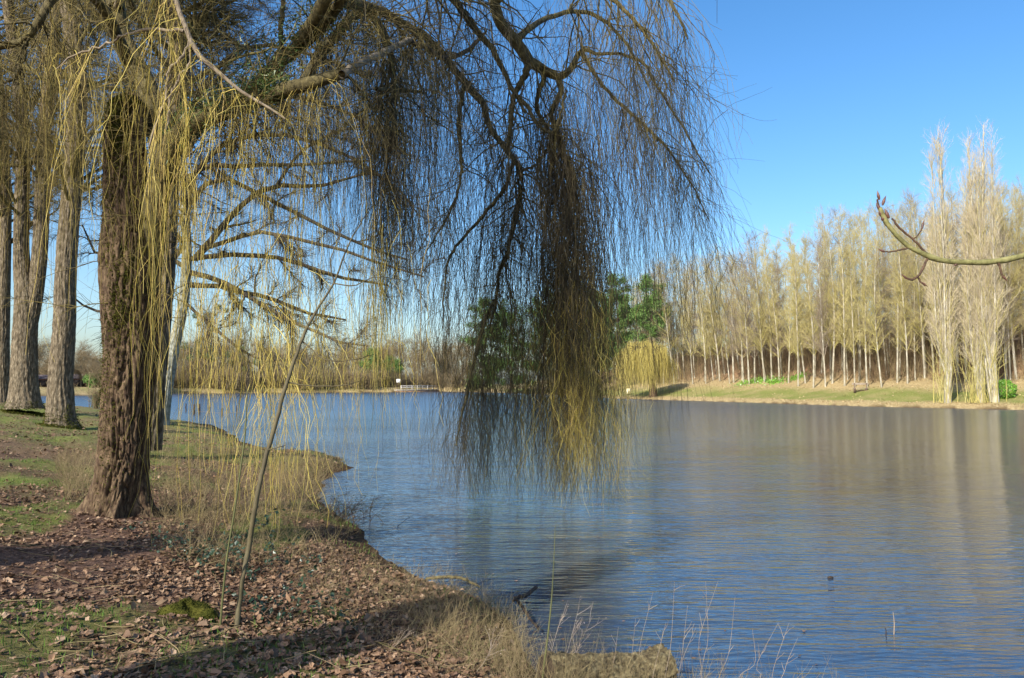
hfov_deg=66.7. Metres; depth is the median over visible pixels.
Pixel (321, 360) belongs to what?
tree
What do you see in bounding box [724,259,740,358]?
grove tree
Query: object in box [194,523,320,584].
bramble
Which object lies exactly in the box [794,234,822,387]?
grove tree
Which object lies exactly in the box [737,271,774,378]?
grove tree
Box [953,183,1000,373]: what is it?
grove tree
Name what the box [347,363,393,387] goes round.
bush
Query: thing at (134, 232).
willow tree
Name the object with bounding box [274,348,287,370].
tree
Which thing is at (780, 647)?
dry plant
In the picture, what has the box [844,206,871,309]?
grove tree
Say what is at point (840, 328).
grove tree
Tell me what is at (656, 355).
yellow willow
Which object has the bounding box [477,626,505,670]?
dry plant
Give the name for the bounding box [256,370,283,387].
bush
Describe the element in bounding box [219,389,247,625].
green shoot
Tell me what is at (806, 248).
grove tree
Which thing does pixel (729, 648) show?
dry plant
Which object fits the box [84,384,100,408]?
narrow shrub
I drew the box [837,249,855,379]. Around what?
grove tree
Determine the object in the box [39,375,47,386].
hut
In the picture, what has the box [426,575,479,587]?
sunken branch
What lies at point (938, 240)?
grove tree
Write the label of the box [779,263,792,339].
grove tree
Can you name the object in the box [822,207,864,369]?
grove tree
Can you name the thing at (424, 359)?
tree
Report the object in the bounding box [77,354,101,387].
bush
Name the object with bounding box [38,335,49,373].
tree
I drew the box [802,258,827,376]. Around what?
grove tree
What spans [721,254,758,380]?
grove tree
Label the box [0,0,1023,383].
sky
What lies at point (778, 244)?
grove tree
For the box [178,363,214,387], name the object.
bush
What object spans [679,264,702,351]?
grove tree
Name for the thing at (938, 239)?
grove tree
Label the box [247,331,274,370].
tree
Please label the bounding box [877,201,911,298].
grove tree
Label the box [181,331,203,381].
tree
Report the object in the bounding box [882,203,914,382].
grove tree
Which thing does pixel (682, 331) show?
grove tree
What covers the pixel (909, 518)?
lake water
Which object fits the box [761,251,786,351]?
grove tree
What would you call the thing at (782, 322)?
grove tree
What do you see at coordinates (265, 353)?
tree
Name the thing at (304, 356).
tree
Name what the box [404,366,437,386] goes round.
bush
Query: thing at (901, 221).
grove tree
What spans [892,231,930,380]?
grove tree
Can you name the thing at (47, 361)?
tree
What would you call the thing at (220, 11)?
poplar tree
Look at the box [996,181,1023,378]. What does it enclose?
grove tree
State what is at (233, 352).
tree
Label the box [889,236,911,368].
grove tree
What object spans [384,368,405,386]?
bush
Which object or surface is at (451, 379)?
bush
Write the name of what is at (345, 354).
tree
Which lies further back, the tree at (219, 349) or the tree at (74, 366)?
the tree at (219, 349)
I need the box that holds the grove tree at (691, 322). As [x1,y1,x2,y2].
[678,263,699,377]
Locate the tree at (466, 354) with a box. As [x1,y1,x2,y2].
[455,334,478,374]
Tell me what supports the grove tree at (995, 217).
on the ground at (840, 393)
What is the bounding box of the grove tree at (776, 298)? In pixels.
[762,258,790,345]
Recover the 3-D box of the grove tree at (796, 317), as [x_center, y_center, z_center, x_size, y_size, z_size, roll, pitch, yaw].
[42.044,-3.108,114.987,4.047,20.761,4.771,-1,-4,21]
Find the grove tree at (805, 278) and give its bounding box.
[796,246,818,322]
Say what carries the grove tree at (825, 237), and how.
on the ground at (840, 393)
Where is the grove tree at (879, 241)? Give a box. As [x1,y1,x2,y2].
[871,200,893,331]
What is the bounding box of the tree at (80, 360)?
[74,337,92,386]
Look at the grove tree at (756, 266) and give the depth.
147.13 m
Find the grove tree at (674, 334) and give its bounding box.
[663,284,681,371]
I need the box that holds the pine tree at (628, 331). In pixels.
[595,271,639,389]
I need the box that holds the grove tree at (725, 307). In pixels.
[708,263,734,363]
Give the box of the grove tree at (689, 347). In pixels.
[676,264,700,383]
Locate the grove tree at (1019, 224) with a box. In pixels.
[1007,182,1023,329]
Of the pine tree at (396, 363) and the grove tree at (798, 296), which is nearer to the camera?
the grove tree at (798, 296)
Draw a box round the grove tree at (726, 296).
[714,262,735,342]
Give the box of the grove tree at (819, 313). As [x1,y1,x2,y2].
[798,233,839,386]
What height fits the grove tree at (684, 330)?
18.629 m
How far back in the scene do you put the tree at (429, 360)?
282.04 m
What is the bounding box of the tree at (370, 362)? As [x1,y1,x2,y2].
[357,346,389,381]
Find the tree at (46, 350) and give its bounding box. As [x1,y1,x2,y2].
[39,336,50,370]
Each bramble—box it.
[120,508,285,565]
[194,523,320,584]
[225,559,360,630]
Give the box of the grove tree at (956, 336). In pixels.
[916,191,967,379]
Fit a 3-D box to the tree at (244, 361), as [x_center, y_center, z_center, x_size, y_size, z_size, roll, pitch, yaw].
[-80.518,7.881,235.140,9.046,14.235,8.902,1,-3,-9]
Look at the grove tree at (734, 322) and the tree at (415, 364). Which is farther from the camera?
the tree at (415, 364)
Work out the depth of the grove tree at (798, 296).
126.26 m
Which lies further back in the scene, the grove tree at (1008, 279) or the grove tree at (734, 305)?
the grove tree at (734, 305)
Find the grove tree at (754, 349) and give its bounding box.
[742,259,766,382]
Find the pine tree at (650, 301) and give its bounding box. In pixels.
[626,273,673,344]
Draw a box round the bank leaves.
[618,330,1023,406]
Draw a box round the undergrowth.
[638,306,1023,382]
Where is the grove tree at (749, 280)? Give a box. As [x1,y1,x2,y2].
[740,231,762,371]
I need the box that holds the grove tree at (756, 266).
[747,232,768,346]
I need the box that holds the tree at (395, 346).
[382,328,413,385]
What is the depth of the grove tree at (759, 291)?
139.24 m
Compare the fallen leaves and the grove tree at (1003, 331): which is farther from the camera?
the grove tree at (1003, 331)
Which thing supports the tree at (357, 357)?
on the ground at (840, 393)
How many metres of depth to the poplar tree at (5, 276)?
42.06 m
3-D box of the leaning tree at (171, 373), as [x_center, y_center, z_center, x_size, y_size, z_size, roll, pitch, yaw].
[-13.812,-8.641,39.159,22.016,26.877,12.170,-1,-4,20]
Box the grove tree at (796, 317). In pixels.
[781,252,808,385]
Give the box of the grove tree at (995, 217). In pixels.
[986,180,1008,299]
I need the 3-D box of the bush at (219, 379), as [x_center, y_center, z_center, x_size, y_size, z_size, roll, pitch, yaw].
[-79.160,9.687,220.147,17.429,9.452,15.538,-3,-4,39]
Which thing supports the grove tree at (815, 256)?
on the ground at (840, 393)
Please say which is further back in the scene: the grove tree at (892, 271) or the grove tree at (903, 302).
the grove tree at (892, 271)
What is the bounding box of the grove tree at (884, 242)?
[873,207,895,332]
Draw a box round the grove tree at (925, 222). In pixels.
[918,208,931,274]
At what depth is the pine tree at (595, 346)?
164.15 m
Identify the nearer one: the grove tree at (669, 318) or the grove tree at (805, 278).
the grove tree at (805, 278)
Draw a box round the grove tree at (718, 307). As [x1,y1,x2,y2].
[697,246,730,373]
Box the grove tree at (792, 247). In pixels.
[784,239,807,374]
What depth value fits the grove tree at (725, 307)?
147.27 m
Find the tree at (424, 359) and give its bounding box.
[411,340,437,375]
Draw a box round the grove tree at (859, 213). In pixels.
[851,207,873,341]
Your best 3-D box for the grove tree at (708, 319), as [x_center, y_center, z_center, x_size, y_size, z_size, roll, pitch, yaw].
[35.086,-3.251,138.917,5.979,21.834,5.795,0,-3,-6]
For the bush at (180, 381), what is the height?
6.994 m
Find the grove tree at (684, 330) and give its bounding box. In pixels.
[674,290,697,369]
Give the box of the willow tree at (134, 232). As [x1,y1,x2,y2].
[0,0,788,542]
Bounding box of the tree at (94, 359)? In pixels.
[82,350,101,373]
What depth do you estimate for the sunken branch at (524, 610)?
8.61 m
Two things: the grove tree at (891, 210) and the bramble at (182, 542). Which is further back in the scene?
the grove tree at (891, 210)
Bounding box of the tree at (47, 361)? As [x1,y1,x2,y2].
[38,352,49,374]
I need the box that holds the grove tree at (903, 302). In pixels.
[884,216,920,383]
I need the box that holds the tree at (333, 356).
[325,342,352,375]
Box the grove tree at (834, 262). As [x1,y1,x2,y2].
[817,231,839,342]
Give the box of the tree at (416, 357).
[399,327,431,376]
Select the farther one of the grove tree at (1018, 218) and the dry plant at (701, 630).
the grove tree at (1018, 218)
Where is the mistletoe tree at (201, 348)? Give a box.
[182,288,229,387]
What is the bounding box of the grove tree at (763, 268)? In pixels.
[754,246,769,305]
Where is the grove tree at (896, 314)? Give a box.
[877,245,925,377]
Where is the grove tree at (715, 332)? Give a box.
[701,286,722,378]
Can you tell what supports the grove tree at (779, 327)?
on the ground at (840, 393)
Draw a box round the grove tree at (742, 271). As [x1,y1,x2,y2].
[735,248,752,327]
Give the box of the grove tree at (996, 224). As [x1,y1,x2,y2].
[988,180,1022,343]
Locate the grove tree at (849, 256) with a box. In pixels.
[836,227,861,304]
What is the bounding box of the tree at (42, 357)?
[38,346,48,374]
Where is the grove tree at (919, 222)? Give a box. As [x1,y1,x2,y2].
[891,196,939,370]
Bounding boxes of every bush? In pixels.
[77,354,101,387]
[82,372,100,387]
[173,368,204,387]
[174,356,221,387]
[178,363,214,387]
[189,359,229,387]
[199,359,255,388]
[228,367,263,388]
[240,367,264,387]
[243,368,265,387]
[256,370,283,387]
[264,361,312,387]
[268,364,296,387]
[277,364,322,388]
[283,364,323,387]
[308,367,340,388]
[317,363,356,387]
[327,368,365,387]
[334,366,368,387]
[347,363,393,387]
[353,368,379,387]
[379,369,398,386]
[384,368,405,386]
[393,371,433,386]
[397,369,418,386]
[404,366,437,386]
[412,367,450,386]
[426,373,452,386]
[438,368,466,387]
[998,379,1017,398]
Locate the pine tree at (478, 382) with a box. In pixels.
[458,297,499,390]
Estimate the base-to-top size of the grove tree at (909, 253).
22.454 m
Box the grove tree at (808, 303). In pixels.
[800,268,816,350]
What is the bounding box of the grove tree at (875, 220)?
[855,196,897,363]
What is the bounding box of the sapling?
[234,202,404,627]
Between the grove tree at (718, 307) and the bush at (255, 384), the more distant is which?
the bush at (255, 384)
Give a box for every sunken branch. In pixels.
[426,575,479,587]
[512,585,537,601]
[513,596,538,629]
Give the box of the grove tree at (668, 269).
[666,253,683,378]
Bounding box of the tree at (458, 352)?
[450,334,472,373]
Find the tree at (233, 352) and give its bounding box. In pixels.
[226,336,249,367]
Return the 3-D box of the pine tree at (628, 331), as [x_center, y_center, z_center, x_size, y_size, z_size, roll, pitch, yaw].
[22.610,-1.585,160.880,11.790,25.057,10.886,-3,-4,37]
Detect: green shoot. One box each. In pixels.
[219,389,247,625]
[542,525,555,676]
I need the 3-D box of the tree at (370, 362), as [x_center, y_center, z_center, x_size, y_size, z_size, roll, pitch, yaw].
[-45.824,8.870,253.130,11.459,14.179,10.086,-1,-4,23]
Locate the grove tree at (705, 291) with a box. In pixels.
[695,257,717,352]
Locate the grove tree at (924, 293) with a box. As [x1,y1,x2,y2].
[907,219,934,371]
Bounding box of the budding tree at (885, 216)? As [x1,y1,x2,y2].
[876,190,1023,286]
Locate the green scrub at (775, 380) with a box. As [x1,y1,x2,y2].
[678,298,1014,387]
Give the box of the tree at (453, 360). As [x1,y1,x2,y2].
[443,336,467,375]
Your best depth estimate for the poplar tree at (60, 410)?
31.91 m
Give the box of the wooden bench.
[852,383,868,391]
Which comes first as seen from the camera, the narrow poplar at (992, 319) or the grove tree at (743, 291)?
the narrow poplar at (992, 319)
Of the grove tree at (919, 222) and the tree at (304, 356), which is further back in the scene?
the tree at (304, 356)
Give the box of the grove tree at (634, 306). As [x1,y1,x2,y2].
[626,278,642,382]
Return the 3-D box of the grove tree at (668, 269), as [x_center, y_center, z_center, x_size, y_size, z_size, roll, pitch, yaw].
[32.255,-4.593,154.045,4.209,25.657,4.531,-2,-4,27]
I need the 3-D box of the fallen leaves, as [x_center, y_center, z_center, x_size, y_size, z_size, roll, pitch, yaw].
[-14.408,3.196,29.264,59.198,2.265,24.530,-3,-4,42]
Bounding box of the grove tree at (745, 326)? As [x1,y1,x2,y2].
[729,252,763,383]
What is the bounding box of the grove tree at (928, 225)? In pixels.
[923,202,935,273]
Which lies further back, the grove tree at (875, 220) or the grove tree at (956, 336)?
the grove tree at (875, 220)
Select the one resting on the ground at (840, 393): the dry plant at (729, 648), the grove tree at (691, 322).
the grove tree at (691, 322)
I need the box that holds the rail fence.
[401,385,436,388]
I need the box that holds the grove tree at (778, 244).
[770,238,787,362]
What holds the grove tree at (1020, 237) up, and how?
on the ground at (840, 393)
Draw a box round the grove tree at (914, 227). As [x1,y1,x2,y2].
[890,193,932,306]
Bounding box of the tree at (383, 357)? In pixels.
[372,338,394,370]
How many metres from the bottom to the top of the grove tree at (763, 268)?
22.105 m
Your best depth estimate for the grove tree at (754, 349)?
126.28 m
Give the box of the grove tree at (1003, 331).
[987,210,1022,379]
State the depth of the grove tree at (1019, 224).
104.04 m
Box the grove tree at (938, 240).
[914,195,965,336]
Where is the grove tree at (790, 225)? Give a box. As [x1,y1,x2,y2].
[780,221,804,305]
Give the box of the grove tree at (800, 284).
[788,248,810,320]
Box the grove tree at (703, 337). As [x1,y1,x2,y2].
[688,257,710,382]
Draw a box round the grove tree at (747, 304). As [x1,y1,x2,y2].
[728,254,764,370]
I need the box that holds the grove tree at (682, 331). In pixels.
[674,271,696,376]
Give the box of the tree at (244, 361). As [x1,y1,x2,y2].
[231,346,255,373]
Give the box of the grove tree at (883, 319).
[861,247,895,374]
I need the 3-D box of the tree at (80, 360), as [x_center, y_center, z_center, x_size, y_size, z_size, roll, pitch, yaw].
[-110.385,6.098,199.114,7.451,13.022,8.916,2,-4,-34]
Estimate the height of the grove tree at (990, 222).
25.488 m
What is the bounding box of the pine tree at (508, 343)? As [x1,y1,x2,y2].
[483,299,533,389]
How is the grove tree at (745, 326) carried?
on the ground at (840, 393)
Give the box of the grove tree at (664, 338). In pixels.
[645,261,682,382]
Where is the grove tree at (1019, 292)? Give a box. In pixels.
[1008,228,1023,337]
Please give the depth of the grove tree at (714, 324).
135.71 m
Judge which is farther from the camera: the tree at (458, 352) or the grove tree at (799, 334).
the tree at (458, 352)
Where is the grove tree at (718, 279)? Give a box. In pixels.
[710,244,722,328]
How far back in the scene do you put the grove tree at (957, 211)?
125.05 m
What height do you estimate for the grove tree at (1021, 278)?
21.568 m
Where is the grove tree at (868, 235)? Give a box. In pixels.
[860,205,884,289]
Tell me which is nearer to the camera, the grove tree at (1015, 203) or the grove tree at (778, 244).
the grove tree at (1015, 203)
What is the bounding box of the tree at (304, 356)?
[294,340,312,368]
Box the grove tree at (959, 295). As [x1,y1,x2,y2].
[931,232,967,376]
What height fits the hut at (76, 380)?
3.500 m
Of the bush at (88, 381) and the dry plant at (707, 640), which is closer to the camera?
the dry plant at (707, 640)
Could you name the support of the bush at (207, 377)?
on the ground at (840, 393)
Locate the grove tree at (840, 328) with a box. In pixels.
[829,204,857,385]
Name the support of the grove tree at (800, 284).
on the ground at (840, 393)
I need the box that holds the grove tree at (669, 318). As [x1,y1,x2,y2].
[665,271,674,356]
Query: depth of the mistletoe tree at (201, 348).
219.63 m
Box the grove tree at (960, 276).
[928,198,973,381]
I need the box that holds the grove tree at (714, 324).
[691,256,725,380]
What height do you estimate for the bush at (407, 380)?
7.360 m
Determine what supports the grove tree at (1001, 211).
on the ground at (840, 393)
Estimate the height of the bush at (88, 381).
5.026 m
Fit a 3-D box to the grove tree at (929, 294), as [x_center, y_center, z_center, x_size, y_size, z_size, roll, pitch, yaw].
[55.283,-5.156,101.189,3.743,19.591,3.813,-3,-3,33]
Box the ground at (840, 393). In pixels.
[0,327,1023,677]
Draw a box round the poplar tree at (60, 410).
[0,0,199,429]
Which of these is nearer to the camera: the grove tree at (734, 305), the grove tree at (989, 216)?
the grove tree at (989, 216)
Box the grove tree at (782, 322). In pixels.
[766,249,813,382]
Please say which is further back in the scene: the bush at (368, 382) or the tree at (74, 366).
the bush at (368, 382)
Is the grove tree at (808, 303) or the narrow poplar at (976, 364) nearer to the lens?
the narrow poplar at (976, 364)
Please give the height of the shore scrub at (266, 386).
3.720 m
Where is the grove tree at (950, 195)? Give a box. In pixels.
[940,182,961,366]
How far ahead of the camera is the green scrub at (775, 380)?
122.97 m
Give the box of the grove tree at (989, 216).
[962,179,1021,279]
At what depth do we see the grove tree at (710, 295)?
147.27 m
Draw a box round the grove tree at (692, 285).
[682,254,706,337]
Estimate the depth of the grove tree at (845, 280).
122.00 m
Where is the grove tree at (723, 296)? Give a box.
[715,270,734,382]
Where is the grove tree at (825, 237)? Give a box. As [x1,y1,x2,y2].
[804,203,857,377]
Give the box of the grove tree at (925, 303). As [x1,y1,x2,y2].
[909,253,929,343]
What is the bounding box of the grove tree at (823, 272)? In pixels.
[812,239,842,378]
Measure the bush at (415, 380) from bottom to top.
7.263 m
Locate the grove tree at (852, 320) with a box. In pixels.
[839,243,862,385]
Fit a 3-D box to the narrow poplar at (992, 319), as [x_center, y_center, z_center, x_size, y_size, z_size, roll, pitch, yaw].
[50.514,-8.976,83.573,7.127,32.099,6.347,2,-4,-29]
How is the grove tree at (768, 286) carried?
on the ground at (840, 393)
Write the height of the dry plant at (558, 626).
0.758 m
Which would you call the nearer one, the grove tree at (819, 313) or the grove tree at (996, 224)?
the grove tree at (996, 224)
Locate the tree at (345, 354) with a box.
[337,330,360,372]
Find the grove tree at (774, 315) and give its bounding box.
[759,261,786,380]
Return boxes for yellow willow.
[612,338,683,397]
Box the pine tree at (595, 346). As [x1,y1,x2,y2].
[581,293,619,384]
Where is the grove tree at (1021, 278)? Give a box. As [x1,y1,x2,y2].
[1008,203,1023,329]
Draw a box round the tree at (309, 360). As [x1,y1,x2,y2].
[293,348,322,370]
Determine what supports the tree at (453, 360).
on the ground at (840, 393)
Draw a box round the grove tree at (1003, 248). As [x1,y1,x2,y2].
[995,197,1015,363]
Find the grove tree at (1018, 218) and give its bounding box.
[999,190,1023,360]
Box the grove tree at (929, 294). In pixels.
[923,229,941,372]
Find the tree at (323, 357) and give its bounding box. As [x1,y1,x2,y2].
[313,345,334,383]
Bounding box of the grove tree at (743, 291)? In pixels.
[726,263,752,353]
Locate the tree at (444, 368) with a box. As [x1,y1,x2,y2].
[434,346,454,374]
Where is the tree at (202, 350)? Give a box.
[189,332,217,369]
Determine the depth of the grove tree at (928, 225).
126.26 m
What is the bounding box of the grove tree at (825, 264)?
[814,231,836,317]
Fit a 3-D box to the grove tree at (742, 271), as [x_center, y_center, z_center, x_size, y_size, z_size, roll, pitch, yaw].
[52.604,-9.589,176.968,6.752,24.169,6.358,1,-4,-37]
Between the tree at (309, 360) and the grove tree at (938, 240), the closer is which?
the grove tree at (938, 240)
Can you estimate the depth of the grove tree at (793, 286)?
130.01 m
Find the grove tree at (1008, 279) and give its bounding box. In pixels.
[994,217,1021,362]
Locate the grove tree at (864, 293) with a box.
[849,223,882,386]
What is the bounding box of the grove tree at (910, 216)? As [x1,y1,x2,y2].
[896,190,925,320]
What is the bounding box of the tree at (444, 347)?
[434,334,459,368]
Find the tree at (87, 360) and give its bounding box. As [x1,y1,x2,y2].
[78,347,97,373]
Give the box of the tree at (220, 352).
[211,334,234,369]
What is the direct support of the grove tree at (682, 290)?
on the ground at (840, 393)
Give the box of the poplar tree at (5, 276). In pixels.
[0,0,104,401]
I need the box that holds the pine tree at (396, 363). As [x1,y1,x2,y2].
[385,354,403,374]
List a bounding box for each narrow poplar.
[914,114,966,402]
[943,130,1004,402]
[952,114,1020,402]
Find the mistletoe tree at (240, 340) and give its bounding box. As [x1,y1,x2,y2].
[225,318,259,387]
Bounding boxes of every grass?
[460,614,866,677]
[608,394,1022,407]
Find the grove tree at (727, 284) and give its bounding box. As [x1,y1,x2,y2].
[721,259,730,327]
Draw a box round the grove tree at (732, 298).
[723,250,740,364]
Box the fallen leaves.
[0,402,536,677]
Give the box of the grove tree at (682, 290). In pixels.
[669,254,687,341]
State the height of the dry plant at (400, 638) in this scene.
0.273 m
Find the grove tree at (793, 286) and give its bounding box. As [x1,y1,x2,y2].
[782,250,805,360]
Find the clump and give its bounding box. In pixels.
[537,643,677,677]
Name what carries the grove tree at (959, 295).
on the ground at (840, 393)
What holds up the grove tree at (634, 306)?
on the ground at (840, 393)
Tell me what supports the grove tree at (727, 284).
on the ground at (840, 393)
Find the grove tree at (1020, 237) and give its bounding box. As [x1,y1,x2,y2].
[1012,194,1023,312]
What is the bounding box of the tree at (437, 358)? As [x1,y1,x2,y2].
[428,339,447,372]
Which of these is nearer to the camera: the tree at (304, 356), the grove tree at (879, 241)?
the grove tree at (879, 241)
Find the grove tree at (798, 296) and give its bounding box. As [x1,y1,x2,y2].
[788,252,807,367]
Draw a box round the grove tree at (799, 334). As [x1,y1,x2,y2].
[777,256,815,382]
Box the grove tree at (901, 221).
[891,206,911,298]
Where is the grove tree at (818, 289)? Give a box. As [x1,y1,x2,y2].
[811,255,829,351]
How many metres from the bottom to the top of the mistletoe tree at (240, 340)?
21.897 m
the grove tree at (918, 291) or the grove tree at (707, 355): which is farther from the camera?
the grove tree at (707, 355)
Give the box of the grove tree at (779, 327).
[762,265,790,378]
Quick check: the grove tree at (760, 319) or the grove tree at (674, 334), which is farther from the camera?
the grove tree at (674, 334)
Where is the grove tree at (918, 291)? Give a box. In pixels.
[885,188,932,378]
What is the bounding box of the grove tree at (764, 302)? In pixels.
[760,272,767,354]
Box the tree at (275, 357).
[264,343,282,370]
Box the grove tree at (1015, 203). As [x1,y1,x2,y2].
[1005,183,1023,252]
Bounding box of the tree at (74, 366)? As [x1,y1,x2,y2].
[40,355,81,373]
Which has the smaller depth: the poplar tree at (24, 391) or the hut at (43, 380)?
the poplar tree at (24, 391)
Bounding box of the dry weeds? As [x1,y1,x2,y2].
[39,429,562,677]
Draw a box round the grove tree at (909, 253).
[886,204,927,346]
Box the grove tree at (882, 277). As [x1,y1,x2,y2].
[866,243,896,373]
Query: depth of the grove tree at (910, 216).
121.02 m
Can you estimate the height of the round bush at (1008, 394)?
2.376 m
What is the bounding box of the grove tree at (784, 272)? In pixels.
[775,257,795,345]
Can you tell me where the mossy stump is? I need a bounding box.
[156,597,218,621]
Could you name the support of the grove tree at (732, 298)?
on the ground at (840, 393)
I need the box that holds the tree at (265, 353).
[249,336,273,380]
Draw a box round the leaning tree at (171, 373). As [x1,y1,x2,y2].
[43,0,454,424]
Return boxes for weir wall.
[394,389,438,391]
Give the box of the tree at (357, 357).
[350,348,371,373]
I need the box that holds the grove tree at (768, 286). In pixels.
[764,257,778,317]
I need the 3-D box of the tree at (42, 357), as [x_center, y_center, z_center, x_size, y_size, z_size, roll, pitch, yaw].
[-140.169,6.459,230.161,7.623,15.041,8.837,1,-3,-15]
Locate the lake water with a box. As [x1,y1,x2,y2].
[41,392,1023,677]
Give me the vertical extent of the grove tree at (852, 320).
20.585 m
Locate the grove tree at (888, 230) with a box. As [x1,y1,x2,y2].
[878,222,907,357]
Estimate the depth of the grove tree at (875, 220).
113.22 m
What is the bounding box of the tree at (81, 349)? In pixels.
[74,339,97,373]
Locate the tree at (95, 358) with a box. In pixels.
[83,350,101,371]
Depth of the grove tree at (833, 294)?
111.43 m
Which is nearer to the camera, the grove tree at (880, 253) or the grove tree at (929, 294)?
the grove tree at (929, 294)
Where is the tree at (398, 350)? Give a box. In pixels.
[391,339,409,373]
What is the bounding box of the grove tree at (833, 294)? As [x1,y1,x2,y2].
[804,215,855,383]
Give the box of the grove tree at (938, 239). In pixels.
[920,202,958,312]
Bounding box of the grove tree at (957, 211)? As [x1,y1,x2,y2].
[945,195,963,288]
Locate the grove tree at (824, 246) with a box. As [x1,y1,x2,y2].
[814,224,832,320]
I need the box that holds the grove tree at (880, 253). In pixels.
[867,215,892,349]
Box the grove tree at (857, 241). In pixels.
[849,211,871,359]
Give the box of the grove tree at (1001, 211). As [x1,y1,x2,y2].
[994,180,1023,378]
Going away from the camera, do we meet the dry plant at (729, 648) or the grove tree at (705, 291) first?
the dry plant at (729, 648)
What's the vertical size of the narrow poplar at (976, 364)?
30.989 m
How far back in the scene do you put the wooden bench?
101.04 m
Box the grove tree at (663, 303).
[645,248,679,382]
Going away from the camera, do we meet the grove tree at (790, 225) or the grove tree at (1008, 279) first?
the grove tree at (1008, 279)
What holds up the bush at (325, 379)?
on the ground at (840, 393)
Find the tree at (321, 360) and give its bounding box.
[311,348,330,373]
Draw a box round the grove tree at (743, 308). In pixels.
[735,278,750,352]
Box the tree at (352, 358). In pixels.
[345,341,359,374]
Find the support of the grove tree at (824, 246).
on the ground at (840, 393)
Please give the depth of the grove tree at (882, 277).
109.58 m
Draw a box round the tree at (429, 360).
[416,342,440,371]
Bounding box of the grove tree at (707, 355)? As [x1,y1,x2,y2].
[695,289,715,380]
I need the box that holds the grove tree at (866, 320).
[849,259,888,377]
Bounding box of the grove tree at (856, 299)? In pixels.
[837,211,872,380]
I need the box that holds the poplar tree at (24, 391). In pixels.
[0,0,153,415]
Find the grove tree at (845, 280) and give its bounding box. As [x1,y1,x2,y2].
[837,240,858,357]
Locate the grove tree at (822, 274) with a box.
[805,205,841,371]
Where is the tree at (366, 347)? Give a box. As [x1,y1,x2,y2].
[359,333,377,371]
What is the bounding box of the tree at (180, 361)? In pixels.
[176,346,190,371]
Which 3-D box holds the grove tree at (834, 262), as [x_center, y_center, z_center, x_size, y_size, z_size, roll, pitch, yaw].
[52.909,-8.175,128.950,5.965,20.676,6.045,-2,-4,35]
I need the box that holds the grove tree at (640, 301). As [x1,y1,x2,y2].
[635,273,647,339]
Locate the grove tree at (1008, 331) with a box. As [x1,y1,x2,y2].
[996,227,1023,379]
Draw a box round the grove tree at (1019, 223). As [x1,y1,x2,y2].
[1004,174,1023,307]
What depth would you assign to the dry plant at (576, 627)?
6.39 m
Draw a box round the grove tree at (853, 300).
[840,239,867,366]
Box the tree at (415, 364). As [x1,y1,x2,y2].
[405,349,429,376]
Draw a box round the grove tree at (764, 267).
[758,240,772,312]
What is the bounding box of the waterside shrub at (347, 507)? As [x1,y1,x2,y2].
[294,485,413,528]
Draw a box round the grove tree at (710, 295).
[701,256,721,368]
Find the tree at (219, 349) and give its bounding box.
[214,336,235,370]
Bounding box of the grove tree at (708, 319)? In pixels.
[692,261,723,379]
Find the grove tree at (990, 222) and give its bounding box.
[957,176,1020,324]
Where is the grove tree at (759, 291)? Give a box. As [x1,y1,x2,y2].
[747,249,767,360]
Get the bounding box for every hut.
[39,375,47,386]
[73,374,87,386]
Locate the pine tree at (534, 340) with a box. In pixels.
[516,289,553,387]
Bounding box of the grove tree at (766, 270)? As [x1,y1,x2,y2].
[756,225,777,380]
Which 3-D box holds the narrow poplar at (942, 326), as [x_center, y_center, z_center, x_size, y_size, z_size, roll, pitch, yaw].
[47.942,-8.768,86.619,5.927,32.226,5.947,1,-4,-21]
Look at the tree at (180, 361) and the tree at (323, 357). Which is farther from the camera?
the tree at (323, 357)
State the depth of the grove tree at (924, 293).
102.36 m
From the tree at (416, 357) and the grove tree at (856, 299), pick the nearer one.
the grove tree at (856, 299)
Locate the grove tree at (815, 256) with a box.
[808,223,823,299]
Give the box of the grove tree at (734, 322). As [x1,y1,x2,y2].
[711,255,749,382]
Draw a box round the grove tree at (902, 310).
[891,249,918,371]
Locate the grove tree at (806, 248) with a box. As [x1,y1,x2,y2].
[798,232,818,366]
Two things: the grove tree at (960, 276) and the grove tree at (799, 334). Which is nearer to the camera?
the grove tree at (960, 276)
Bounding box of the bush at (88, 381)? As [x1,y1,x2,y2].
[82,372,100,387]
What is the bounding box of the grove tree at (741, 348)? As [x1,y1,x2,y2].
[723,241,757,382]
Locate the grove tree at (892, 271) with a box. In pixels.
[876,213,913,355]
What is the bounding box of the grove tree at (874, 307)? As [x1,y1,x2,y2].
[849,226,895,386]
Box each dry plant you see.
[388,625,414,651]
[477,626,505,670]
[548,604,570,650]
[567,599,592,653]
[573,604,601,652]
[639,594,656,654]
[665,582,681,674]
[678,605,691,676]
[698,582,717,674]
[701,592,712,676]
[720,602,734,673]
[739,629,755,677]
[772,624,792,675]
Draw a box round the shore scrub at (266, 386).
[40,382,466,394]
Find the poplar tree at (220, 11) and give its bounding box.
[52,0,299,450]
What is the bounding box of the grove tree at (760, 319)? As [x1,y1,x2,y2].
[739,241,773,381]
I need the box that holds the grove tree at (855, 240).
[835,220,871,370]

